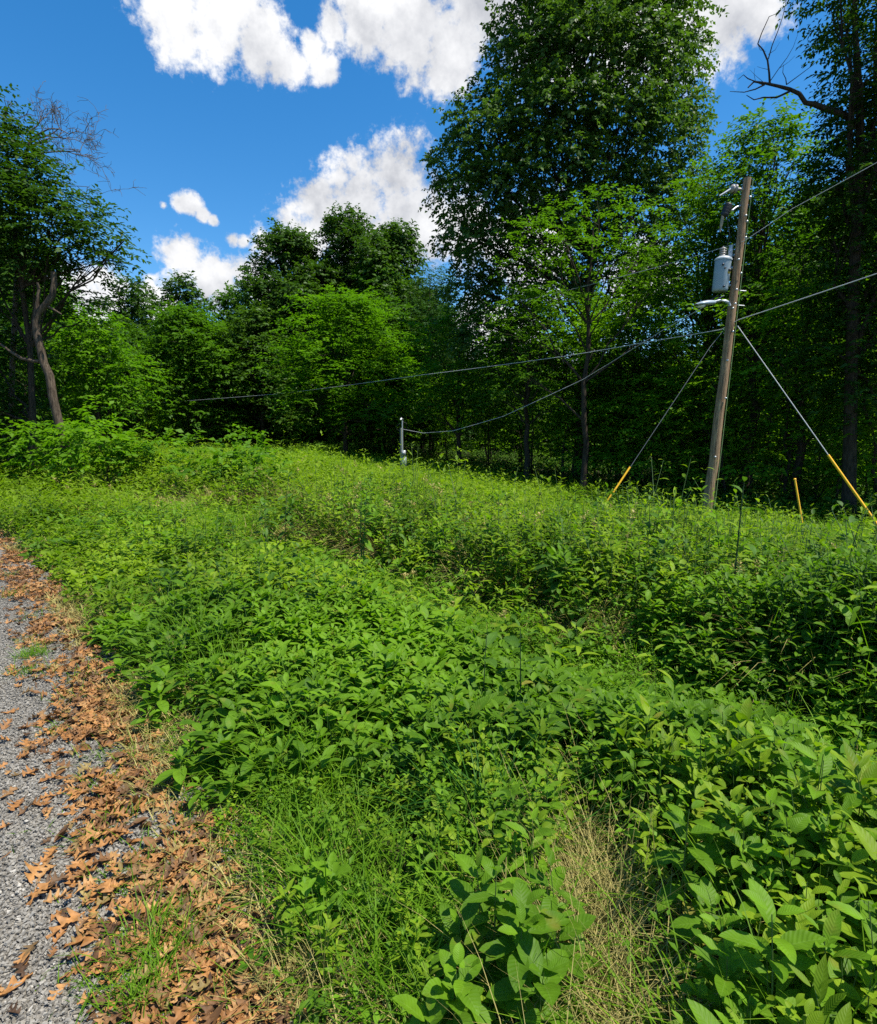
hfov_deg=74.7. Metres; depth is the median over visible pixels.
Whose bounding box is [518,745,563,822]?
weed
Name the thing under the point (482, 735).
weed
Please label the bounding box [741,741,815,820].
weed
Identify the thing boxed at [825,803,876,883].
weed
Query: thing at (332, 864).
weed
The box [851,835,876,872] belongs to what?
weed
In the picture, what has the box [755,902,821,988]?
weed
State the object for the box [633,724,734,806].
weed
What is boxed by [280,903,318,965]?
weed
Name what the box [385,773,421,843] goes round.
weed
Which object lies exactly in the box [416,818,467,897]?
weed
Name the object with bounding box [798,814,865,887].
weed
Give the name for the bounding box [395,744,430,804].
weed
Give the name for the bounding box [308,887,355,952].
weed
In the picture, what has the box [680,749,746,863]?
weed
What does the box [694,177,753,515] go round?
utility pole
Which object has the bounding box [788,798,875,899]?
weed
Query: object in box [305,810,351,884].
weed
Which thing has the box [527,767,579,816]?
weed
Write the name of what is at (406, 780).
weed
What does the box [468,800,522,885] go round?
weed
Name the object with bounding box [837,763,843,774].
weed
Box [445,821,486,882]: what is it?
weed
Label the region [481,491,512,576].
tall weed
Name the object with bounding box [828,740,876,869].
weed
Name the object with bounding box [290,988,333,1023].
weed
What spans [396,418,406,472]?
meter post
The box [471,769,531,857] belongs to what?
weed
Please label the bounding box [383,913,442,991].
weed
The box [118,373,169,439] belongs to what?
sapling
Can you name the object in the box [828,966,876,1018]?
weed
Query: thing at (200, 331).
broadleaf tree
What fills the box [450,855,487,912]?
weed
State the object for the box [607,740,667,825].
weed
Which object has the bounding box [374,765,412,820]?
weed
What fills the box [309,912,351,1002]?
weed
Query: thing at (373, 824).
weed
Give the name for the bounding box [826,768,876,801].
weed
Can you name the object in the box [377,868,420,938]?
weed
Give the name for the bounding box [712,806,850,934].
weed
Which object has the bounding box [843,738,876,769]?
weed
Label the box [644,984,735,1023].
weed
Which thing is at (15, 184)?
walnut tree
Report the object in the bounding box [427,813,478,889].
weed
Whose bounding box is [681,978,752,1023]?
weed
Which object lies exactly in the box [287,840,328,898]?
weed
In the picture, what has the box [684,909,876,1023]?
weed
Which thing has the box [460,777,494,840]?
weed
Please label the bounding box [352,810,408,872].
weed
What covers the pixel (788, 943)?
weed
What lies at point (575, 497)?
tall weed
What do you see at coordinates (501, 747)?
weed
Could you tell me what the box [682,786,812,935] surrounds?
weed
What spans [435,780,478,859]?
weed
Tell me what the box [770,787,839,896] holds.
weed
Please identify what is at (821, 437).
sapling
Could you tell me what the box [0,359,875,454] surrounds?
woods
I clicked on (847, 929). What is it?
weed
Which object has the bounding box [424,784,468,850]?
weed
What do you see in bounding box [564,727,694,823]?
weed
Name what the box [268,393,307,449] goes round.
sapling
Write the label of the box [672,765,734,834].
weed
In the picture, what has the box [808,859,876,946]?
weed
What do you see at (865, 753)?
weed
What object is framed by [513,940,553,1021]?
weed
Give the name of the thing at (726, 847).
weed
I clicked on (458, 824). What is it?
weed
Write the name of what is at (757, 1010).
weed
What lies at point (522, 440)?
young tree
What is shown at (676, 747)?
weed
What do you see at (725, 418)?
sapling
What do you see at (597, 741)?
weed
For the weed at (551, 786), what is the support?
on the ground at (412, 834)
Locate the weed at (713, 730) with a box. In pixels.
[699,727,782,786]
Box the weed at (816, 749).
[755,727,829,811]
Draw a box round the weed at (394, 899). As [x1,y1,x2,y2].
[367,883,401,943]
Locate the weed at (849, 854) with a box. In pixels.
[827,826,852,857]
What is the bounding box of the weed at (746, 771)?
[718,749,794,808]
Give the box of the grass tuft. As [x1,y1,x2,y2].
[329,684,658,970]
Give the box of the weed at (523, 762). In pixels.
[515,749,554,823]
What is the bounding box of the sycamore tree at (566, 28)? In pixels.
[418,0,738,482]
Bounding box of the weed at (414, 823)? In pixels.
[397,815,454,878]
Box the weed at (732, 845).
[711,804,779,928]
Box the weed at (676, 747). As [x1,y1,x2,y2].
[595,736,704,836]
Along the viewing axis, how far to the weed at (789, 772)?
2.06 m
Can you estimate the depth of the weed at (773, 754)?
2.03 m
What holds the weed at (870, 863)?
on the ground at (412, 834)
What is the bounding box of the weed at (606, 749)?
[579,734,636,826]
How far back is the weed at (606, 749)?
2.50 m
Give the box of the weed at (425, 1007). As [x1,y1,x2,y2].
[424,976,452,1018]
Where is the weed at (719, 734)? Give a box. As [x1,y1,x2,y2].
[671,723,725,784]
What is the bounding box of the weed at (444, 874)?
[416,859,453,920]
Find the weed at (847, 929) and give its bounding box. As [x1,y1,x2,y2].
[815,876,876,941]
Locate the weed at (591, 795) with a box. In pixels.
[557,749,612,836]
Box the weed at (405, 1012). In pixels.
[389,1010,409,1023]
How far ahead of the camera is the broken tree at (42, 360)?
16.01 m
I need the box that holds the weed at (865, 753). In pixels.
[819,744,873,823]
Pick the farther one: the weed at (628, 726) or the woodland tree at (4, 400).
the woodland tree at (4, 400)
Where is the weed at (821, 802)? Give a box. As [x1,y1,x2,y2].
[817,795,849,831]
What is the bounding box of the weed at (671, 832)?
[654,811,691,898]
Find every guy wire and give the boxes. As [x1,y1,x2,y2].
[606,331,722,501]
[737,325,876,525]
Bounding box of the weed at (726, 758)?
[674,743,733,785]
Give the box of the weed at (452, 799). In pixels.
[436,763,476,832]
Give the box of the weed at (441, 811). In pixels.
[425,800,461,850]
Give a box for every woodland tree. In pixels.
[0,211,42,396]
[0,224,35,393]
[0,235,83,419]
[0,275,67,445]
[7,279,87,432]
[23,290,120,442]
[36,347,89,439]
[75,324,151,441]
[96,343,152,433]
[99,307,149,436]
[108,322,166,439]
[165,342,225,411]
[327,256,415,448]
[377,286,463,455]
[420,298,474,448]
[446,367,511,460]
[465,396,508,454]
[507,376,554,462]
[527,357,573,454]
[545,388,573,468]
[568,362,623,474]
[621,335,708,479]
[691,255,790,467]
[709,177,876,484]
[709,283,828,471]
[790,155,876,414]
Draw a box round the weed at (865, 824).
[825,787,868,827]
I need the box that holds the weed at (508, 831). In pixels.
[475,829,536,924]
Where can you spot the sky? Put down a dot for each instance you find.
(229, 116)
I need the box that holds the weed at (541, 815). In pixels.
[515,785,587,872]
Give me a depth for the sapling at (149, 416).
46.22 m
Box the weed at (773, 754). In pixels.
[657,745,838,822]
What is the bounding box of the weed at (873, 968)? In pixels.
[819,926,876,1014]
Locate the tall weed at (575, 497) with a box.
[562,484,589,532]
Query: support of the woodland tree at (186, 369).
on the ground at (412, 834)
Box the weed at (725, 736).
[702,735,732,771]
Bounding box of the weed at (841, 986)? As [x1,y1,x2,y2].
[776,955,876,1023]
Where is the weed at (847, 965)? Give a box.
[790,943,875,1023]
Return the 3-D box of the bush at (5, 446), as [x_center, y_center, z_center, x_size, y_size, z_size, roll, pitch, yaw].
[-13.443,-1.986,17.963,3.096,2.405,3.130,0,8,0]
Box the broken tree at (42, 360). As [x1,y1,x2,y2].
[0,271,72,482]
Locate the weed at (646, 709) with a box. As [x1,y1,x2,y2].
[597,694,673,828]
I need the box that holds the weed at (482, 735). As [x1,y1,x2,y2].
[468,727,493,784]
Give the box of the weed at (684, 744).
[668,719,703,765]
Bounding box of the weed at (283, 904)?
[266,877,316,947]
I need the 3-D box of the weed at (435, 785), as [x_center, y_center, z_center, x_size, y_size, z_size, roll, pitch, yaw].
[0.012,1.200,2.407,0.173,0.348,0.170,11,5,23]
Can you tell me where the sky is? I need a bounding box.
[0,0,875,369]
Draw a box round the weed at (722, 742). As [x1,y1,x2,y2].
[718,739,745,770]
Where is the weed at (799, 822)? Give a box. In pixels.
[755,803,851,954]
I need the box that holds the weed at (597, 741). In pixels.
[570,726,614,824]
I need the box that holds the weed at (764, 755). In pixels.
[724,745,776,823]
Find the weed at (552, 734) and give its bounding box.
[534,727,579,803]
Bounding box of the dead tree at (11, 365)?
[3,80,145,460]
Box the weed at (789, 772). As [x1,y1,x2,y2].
[748,720,836,794]
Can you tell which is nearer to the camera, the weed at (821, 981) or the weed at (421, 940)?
the weed at (821, 981)
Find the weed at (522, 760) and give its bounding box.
[505,732,544,798]
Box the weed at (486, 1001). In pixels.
[480,974,504,1023]
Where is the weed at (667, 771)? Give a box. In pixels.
[635,752,681,867]
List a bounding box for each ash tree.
[618,145,791,489]
[669,87,841,500]
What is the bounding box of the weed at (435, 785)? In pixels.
[422,748,454,816]
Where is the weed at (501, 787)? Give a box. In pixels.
[492,772,520,819]
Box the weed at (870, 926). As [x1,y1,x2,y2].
[769,900,876,1020]
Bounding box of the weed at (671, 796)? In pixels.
[655,793,692,892]
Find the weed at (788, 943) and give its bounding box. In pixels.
[675,878,826,1023]
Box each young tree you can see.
[325,390,396,453]
[410,369,478,461]
[451,365,533,470]
[485,381,570,475]
[590,349,685,483]
[629,376,708,494]
[694,355,806,499]
[756,382,875,502]
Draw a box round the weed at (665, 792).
[621,783,691,896]
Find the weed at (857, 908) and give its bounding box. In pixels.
[840,889,876,977]
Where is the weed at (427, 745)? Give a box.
[413,736,467,813]
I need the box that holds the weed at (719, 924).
[689,893,776,1023]
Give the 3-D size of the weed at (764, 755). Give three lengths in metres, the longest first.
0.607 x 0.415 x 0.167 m
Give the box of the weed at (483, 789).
[470,782,494,841]
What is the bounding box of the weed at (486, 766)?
[465,755,502,843]
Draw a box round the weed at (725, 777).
[683,719,782,895]
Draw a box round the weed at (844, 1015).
[733,1002,875,1023]
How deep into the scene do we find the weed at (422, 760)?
2.44 m
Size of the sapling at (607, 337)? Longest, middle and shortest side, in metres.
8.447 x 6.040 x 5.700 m
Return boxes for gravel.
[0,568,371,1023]
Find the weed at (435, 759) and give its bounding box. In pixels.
[427,755,461,815]
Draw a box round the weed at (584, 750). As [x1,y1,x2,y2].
[556,735,611,826]
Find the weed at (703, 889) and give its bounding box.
[651,795,763,990]
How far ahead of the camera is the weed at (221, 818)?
2.36 m
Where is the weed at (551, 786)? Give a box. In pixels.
[483,763,570,867]
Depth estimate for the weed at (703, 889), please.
1.70 m
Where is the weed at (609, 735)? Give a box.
[589,727,626,829]
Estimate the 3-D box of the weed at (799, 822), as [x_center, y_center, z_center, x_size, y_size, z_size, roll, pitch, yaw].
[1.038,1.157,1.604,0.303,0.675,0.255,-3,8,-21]
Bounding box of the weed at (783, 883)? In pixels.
[753,869,808,935]
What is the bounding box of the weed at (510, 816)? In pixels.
[475,795,563,886]
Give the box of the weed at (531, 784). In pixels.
[514,772,558,816]
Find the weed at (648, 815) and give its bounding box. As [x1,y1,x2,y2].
[616,784,675,899]
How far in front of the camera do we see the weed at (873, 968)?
1.39 m
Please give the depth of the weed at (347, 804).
2.38 m
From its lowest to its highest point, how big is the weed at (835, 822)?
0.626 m
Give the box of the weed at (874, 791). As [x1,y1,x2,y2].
[813,753,876,822]
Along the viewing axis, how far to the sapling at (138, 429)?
52.89 m
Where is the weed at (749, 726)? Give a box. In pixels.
[738,721,809,808]
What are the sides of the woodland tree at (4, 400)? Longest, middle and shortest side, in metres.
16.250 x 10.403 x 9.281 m
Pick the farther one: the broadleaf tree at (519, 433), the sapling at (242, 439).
the sapling at (242, 439)
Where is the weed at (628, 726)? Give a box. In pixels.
[614,711,657,821]
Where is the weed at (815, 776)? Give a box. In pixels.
[706,766,876,838]
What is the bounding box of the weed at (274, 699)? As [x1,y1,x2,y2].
[257,672,306,746]
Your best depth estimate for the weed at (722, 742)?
2.24 m
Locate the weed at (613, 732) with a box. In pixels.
[590,725,659,827]
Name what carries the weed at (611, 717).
on the ground at (412, 834)
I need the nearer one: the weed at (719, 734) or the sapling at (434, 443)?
the weed at (719, 734)
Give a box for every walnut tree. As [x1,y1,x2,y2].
[0,83,152,477]
[730,0,876,522]
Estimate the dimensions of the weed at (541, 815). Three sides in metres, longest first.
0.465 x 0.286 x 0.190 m
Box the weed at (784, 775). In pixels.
[737,740,797,818]
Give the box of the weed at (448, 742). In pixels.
[439,720,478,791]
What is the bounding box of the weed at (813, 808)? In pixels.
[759,802,828,865]
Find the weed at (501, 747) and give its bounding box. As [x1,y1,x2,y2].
[473,730,522,798]
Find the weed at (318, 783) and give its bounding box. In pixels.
[303,767,324,804]
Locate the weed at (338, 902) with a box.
[328,880,358,937]
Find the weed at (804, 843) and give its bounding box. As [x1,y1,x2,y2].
[791,793,876,942]
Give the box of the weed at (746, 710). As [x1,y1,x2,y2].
[652,697,805,804]
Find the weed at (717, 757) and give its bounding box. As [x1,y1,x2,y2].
[702,734,748,821]
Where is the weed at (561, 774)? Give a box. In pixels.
[530,766,587,861]
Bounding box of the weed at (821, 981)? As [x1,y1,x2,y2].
[726,954,846,1023]
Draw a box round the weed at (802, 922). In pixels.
[733,896,860,1013]
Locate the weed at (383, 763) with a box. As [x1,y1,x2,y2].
[359,754,396,815]
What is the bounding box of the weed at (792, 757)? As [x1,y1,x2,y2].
[745,724,802,819]
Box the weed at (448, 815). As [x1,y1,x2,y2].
[432,789,472,877]
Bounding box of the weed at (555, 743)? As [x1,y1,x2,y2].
[530,714,560,814]
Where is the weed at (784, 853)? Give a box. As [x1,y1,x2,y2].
[760,825,820,983]
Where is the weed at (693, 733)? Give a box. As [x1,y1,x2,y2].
[666,726,757,873]
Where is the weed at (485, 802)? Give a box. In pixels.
[469,795,509,882]
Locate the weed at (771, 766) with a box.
[750,748,789,790]
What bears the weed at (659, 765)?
on the ground at (412, 834)
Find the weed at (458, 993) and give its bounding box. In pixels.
[392,942,495,1023]
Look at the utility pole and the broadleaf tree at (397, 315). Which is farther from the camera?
the broadleaf tree at (397, 315)
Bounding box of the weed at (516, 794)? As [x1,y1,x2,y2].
[495,780,526,823]
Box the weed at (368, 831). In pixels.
[361,817,377,857]
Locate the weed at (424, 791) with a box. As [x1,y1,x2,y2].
[403,761,466,835]
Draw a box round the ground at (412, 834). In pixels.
[0,446,875,1023]
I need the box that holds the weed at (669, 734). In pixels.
[625,726,685,809]
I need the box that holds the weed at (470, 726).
[434,715,506,804]
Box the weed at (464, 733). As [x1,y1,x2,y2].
[421,725,474,785]
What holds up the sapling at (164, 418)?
on the ground at (412, 834)
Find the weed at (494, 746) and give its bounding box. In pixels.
[477,731,520,791]
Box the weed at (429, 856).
[381,844,441,927]
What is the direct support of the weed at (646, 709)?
on the ground at (412, 834)
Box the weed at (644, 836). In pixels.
[624,805,673,930]
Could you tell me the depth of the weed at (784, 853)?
1.62 m
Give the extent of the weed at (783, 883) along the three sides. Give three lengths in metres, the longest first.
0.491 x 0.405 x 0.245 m
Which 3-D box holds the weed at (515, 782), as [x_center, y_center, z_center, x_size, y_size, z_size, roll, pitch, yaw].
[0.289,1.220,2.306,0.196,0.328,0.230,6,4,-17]
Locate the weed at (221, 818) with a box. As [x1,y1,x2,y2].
[211,791,254,836]
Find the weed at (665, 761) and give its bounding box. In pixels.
[637,727,711,842]
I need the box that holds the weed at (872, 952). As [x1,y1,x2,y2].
[818,893,876,1010]
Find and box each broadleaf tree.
[0,276,121,448]
[16,301,172,449]
[85,272,177,442]
[115,298,257,447]
[137,268,231,443]
[191,280,269,442]
[193,299,319,444]
[222,217,358,446]
[245,283,429,454]
[277,201,400,444]
[321,217,454,452]
[345,295,438,457]
[378,262,483,460]
[391,301,524,468]
[455,283,607,481]
[460,313,576,467]
[488,181,701,493]
[549,236,721,484]
[696,212,876,507]
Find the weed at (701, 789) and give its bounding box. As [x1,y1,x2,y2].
[664,767,730,912]
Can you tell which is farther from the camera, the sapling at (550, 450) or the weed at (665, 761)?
the sapling at (550, 450)
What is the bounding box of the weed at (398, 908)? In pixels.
[388,890,411,945]
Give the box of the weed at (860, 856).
[776,842,876,930]
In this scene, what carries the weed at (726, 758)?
on the ground at (412, 834)
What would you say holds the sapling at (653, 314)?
on the ground at (412, 834)
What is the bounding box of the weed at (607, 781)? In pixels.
[577,731,630,848]
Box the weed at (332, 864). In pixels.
[276,846,352,950]
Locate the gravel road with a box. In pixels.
[0,532,373,1023]
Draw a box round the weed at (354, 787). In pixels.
[338,772,368,821]
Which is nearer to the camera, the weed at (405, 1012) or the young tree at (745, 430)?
the weed at (405, 1012)
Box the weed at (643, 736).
[613,721,675,803]
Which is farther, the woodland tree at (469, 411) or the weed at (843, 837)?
the woodland tree at (469, 411)
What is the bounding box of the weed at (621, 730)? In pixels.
[581,713,673,840]
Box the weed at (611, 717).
[576,699,636,827]
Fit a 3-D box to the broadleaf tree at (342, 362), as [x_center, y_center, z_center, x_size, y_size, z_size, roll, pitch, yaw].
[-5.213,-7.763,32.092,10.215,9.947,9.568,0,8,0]
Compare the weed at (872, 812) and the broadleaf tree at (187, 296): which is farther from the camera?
the broadleaf tree at (187, 296)
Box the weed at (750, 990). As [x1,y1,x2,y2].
[743,898,865,1017]
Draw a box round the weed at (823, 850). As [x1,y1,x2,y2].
[779,844,861,919]
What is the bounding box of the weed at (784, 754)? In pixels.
[774,748,876,898]
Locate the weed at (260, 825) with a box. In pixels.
[240,812,272,863]
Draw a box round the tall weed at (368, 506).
[350,490,374,572]
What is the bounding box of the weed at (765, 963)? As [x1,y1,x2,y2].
[759,947,818,1023]
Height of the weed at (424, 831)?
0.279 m
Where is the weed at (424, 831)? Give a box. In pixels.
[407,827,435,883]
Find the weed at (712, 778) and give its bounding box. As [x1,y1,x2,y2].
[655,755,716,893]
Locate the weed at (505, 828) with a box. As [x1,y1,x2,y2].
[492,808,534,873]
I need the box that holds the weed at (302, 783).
[278,772,316,831]
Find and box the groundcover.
[0,477,876,1023]
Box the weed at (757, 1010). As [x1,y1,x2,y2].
[671,990,774,1023]
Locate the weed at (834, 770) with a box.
[783,754,870,791]
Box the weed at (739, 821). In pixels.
[730,790,767,876]
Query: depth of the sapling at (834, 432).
20.94 m
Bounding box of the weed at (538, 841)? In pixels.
[497,807,558,903]
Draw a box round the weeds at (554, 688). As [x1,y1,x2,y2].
[0,420,876,917]
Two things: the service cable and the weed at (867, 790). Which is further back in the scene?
the service cable
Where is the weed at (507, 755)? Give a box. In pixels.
[492,750,517,780]
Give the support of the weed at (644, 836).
on the ground at (412, 834)
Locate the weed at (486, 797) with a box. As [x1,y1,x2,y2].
[474,775,503,827]
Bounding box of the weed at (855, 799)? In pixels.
[823,783,875,869]
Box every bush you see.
[0,417,104,481]
[0,418,55,476]
[32,394,156,488]
[91,427,188,482]
[158,424,273,494]
[213,441,303,497]
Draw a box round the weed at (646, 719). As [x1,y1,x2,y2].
[604,701,661,801]
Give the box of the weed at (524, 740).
[502,719,570,813]
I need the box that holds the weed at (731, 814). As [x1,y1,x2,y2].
[700,793,855,894]
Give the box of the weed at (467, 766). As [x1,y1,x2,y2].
[431,732,490,796]
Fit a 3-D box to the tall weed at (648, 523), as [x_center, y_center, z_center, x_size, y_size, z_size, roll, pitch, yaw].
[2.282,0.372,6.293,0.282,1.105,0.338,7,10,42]
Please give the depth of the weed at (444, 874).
1.91 m
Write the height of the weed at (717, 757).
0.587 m
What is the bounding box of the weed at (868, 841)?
[819,818,876,963]
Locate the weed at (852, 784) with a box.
[753,777,876,861]
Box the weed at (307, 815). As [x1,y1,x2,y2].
[295,804,327,852]
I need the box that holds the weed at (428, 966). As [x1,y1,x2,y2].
[418,956,438,1003]
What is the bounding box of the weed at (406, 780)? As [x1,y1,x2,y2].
[394,745,426,827]
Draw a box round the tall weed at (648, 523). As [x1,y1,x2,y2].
[635,495,662,555]
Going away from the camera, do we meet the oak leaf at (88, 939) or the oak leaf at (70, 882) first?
the oak leaf at (88, 939)
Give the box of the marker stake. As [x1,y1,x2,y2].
[793,478,802,522]
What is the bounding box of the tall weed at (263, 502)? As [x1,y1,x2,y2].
[251,469,305,550]
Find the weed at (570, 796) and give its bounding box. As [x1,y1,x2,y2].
[560,775,597,844]
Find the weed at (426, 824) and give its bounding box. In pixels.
[405,812,439,877]
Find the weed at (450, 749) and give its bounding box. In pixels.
[425,732,467,810]
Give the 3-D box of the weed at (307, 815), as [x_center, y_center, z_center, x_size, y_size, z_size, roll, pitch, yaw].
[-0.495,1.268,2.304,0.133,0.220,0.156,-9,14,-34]
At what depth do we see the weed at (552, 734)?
2.56 m
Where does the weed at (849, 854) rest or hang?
on the ground at (412, 834)
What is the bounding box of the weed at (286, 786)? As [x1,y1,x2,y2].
[274,774,298,818]
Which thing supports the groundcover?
on the ground at (412, 834)
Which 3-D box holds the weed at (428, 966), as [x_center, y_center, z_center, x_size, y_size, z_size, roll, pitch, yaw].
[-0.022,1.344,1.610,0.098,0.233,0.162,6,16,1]
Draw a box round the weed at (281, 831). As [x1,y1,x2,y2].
[264,822,294,853]
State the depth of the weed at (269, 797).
2.43 m
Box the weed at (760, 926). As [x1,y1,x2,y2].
[746,880,777,985]
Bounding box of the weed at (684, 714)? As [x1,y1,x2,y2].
[666,708,710,760]
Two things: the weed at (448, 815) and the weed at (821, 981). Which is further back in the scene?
the weed at (448, 815)
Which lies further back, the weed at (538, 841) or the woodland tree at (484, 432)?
the woodland tree at (484, 432)
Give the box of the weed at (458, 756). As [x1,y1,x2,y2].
[429,722,486,797]
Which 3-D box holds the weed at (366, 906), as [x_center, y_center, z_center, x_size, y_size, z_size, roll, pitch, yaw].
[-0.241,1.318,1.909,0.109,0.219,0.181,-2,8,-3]
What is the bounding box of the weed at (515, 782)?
[499,773,534,830]
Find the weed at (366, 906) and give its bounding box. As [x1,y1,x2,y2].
[351,876,374,946]
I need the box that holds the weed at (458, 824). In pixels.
[443,796,479,850]
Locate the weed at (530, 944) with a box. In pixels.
[480,879,602,1023]
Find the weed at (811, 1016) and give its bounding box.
[709,953,876,1023]
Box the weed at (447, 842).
[427,821,456,887]
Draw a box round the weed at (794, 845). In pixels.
[721,832,876,935]
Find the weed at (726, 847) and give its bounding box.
[713,824,752,901]
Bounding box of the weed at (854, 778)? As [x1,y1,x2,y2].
[841,762,876,802]
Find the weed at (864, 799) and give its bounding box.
[790,759,876,845]
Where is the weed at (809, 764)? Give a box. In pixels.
[762,750,845,887]
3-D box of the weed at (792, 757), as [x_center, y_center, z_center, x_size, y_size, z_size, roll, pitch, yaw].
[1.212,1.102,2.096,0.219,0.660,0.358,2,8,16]
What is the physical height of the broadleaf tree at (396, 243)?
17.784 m
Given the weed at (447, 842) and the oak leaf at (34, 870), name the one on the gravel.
the oak leaf at (34, 870)
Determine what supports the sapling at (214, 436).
on the ground at (412, 834)
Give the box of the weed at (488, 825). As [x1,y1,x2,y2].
[433,806,530,877]
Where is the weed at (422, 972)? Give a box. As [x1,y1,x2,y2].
[410,959,441,999]
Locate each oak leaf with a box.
[0,707,18,712]
[0,786,17,797]
[0,972,32,996]
[7,794,26,810]
[18,738,32,747]
[24,857,51,883]
[38,772,60,782]
[46,907,84,938]
[63,870,81,886]
[64,929,98,946]
[74,828,102,845]
[84,936,121,965]
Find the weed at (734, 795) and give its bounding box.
[683,778,759,889]
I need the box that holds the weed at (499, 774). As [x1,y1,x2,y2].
[494,762,521,801]
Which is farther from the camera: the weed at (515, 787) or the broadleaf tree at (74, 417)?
the broadleaf tree at (74, 417)
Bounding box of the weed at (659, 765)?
[637,737,707,787]
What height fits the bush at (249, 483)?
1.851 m
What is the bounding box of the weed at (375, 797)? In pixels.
[351,782,395,815]
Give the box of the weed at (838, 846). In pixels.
[783,837,869,945]
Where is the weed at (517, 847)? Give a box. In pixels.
[495,832,536,924]
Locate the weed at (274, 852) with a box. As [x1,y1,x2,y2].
[255,826,300,879]
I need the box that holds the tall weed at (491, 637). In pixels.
[463,626,502,693]
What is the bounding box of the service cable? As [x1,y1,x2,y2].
[141,273,876,403]
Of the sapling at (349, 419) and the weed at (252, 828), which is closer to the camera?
the weed at (252, 828)
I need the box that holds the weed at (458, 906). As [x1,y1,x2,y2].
[419,893,464,937]
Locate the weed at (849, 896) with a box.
[789,870,860,984]
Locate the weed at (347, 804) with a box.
[325,781,353,832]
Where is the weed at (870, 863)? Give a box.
[842,858,872,898]
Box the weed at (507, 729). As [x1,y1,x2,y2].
[470,720,539,778]
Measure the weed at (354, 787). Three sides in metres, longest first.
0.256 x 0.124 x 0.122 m
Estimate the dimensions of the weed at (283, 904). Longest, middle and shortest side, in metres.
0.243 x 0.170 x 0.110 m
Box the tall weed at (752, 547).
[713,476,763,579]
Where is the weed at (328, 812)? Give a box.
[306,803,335,846]
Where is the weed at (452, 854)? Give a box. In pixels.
[424,846,477,904]
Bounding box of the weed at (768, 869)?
[715,829,793,932]
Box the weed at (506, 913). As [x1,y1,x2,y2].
[430,840,584,1023]
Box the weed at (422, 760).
[409,751,436,818]
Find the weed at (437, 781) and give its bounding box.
[408,758,466,837]
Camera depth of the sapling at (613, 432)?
26.04 m
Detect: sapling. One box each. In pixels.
[116,359,163,441]
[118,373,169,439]
[126,413,157,439]
[140,385,183,441]
[144,365,190,444]
[147,373,195,443]
[148,362,220,436]
[168,380,214,446]
[192,401,230,442]
[210,354,278,444]
[239,405,268,442]
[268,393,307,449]
[272,394,302,447]
[289,362,341,444]
[289,393,317,443]
[308,414,339,442]
[324,368,372,449]
[418,392,463,459]
[420,425,448,452]
[424,380,475,458]
[462,387,504,457]
[465,393,516,459]
[499,411,533,453]
[504,282,647,484]
[515,313,640,477]
[521,350,613,468]
[524,400,559,460]
[534,300,657,484]
[545,285,712,487]
[545,391,606,462]
[561,323,649,464]
[563,309,718,489]
[567,289,688,485]
[569,309,691,483]
[589,388,625,470]
[593,373,667,478]
[615,293,800,491]
[648,355,761,494]
[650,369,716,475]
[653,319,767,490]
[654,346,768,495]
[655,248,829,489]
[667,361,767,481]
[679,379,751,485]
[685,349,768,448]
[696,270,844,504]
[702,390,762,487]
[722,348,841,484]
[728,335,815,487]
[745,269,876,500]
[753,361,813,471]
[766,284,876,465]
[781,335,876,498]
[783,364,874,479]
[791,247,876,485]
[796,330,876,510]
[796,374,871,493]
[839,399,876,473]
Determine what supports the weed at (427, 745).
on the ground at (412, 834)
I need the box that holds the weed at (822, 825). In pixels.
[759,775,846,893]
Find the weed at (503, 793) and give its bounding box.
[476,778,528,852]
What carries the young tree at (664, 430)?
on the ground at (412, 834)
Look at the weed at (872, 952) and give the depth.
1.38 m
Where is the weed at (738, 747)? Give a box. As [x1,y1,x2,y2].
[647,723,765,825]
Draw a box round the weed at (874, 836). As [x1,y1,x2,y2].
[822,828,876,902]
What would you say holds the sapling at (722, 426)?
on the ground at (412, 834)
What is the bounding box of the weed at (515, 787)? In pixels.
[502,781,559,854]
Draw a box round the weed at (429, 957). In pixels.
[407,943,446,1001]
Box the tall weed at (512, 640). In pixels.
[497,619,544,702]
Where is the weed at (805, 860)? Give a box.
[759,794,861,922]
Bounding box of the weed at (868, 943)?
[759,891,876,983]
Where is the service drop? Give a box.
[403,295,723,432]
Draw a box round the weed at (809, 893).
[720,873,832,930]
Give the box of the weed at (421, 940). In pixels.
[395,908,440,971]
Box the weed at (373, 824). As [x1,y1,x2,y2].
[358,801,405,870]
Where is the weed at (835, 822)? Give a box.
[794,796,865,899]
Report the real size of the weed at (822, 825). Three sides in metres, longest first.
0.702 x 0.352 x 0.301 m
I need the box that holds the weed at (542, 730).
[519,713,578,792]
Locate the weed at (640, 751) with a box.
[615,731,670,827]
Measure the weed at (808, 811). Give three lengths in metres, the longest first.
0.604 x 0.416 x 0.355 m
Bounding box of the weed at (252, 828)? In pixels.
[241,808,267,847]
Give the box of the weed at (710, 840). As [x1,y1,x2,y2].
[699,821,777,953]
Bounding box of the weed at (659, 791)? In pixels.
[608,765,692,879]
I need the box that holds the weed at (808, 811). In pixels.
[743,802,844,883]
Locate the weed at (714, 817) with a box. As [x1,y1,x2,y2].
[671,805,779,933]
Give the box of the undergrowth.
[0,439,876,527]
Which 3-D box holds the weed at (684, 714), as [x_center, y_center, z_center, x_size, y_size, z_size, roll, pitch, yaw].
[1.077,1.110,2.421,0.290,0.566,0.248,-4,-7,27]
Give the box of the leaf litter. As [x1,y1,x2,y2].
[0,529,392,1023]
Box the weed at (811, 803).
[743,783,835,832]
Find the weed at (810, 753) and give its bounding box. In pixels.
[728,741,873,870]
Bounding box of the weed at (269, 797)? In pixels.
[257,778,289,829]
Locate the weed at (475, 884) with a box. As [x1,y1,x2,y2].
[461,876,490,939]

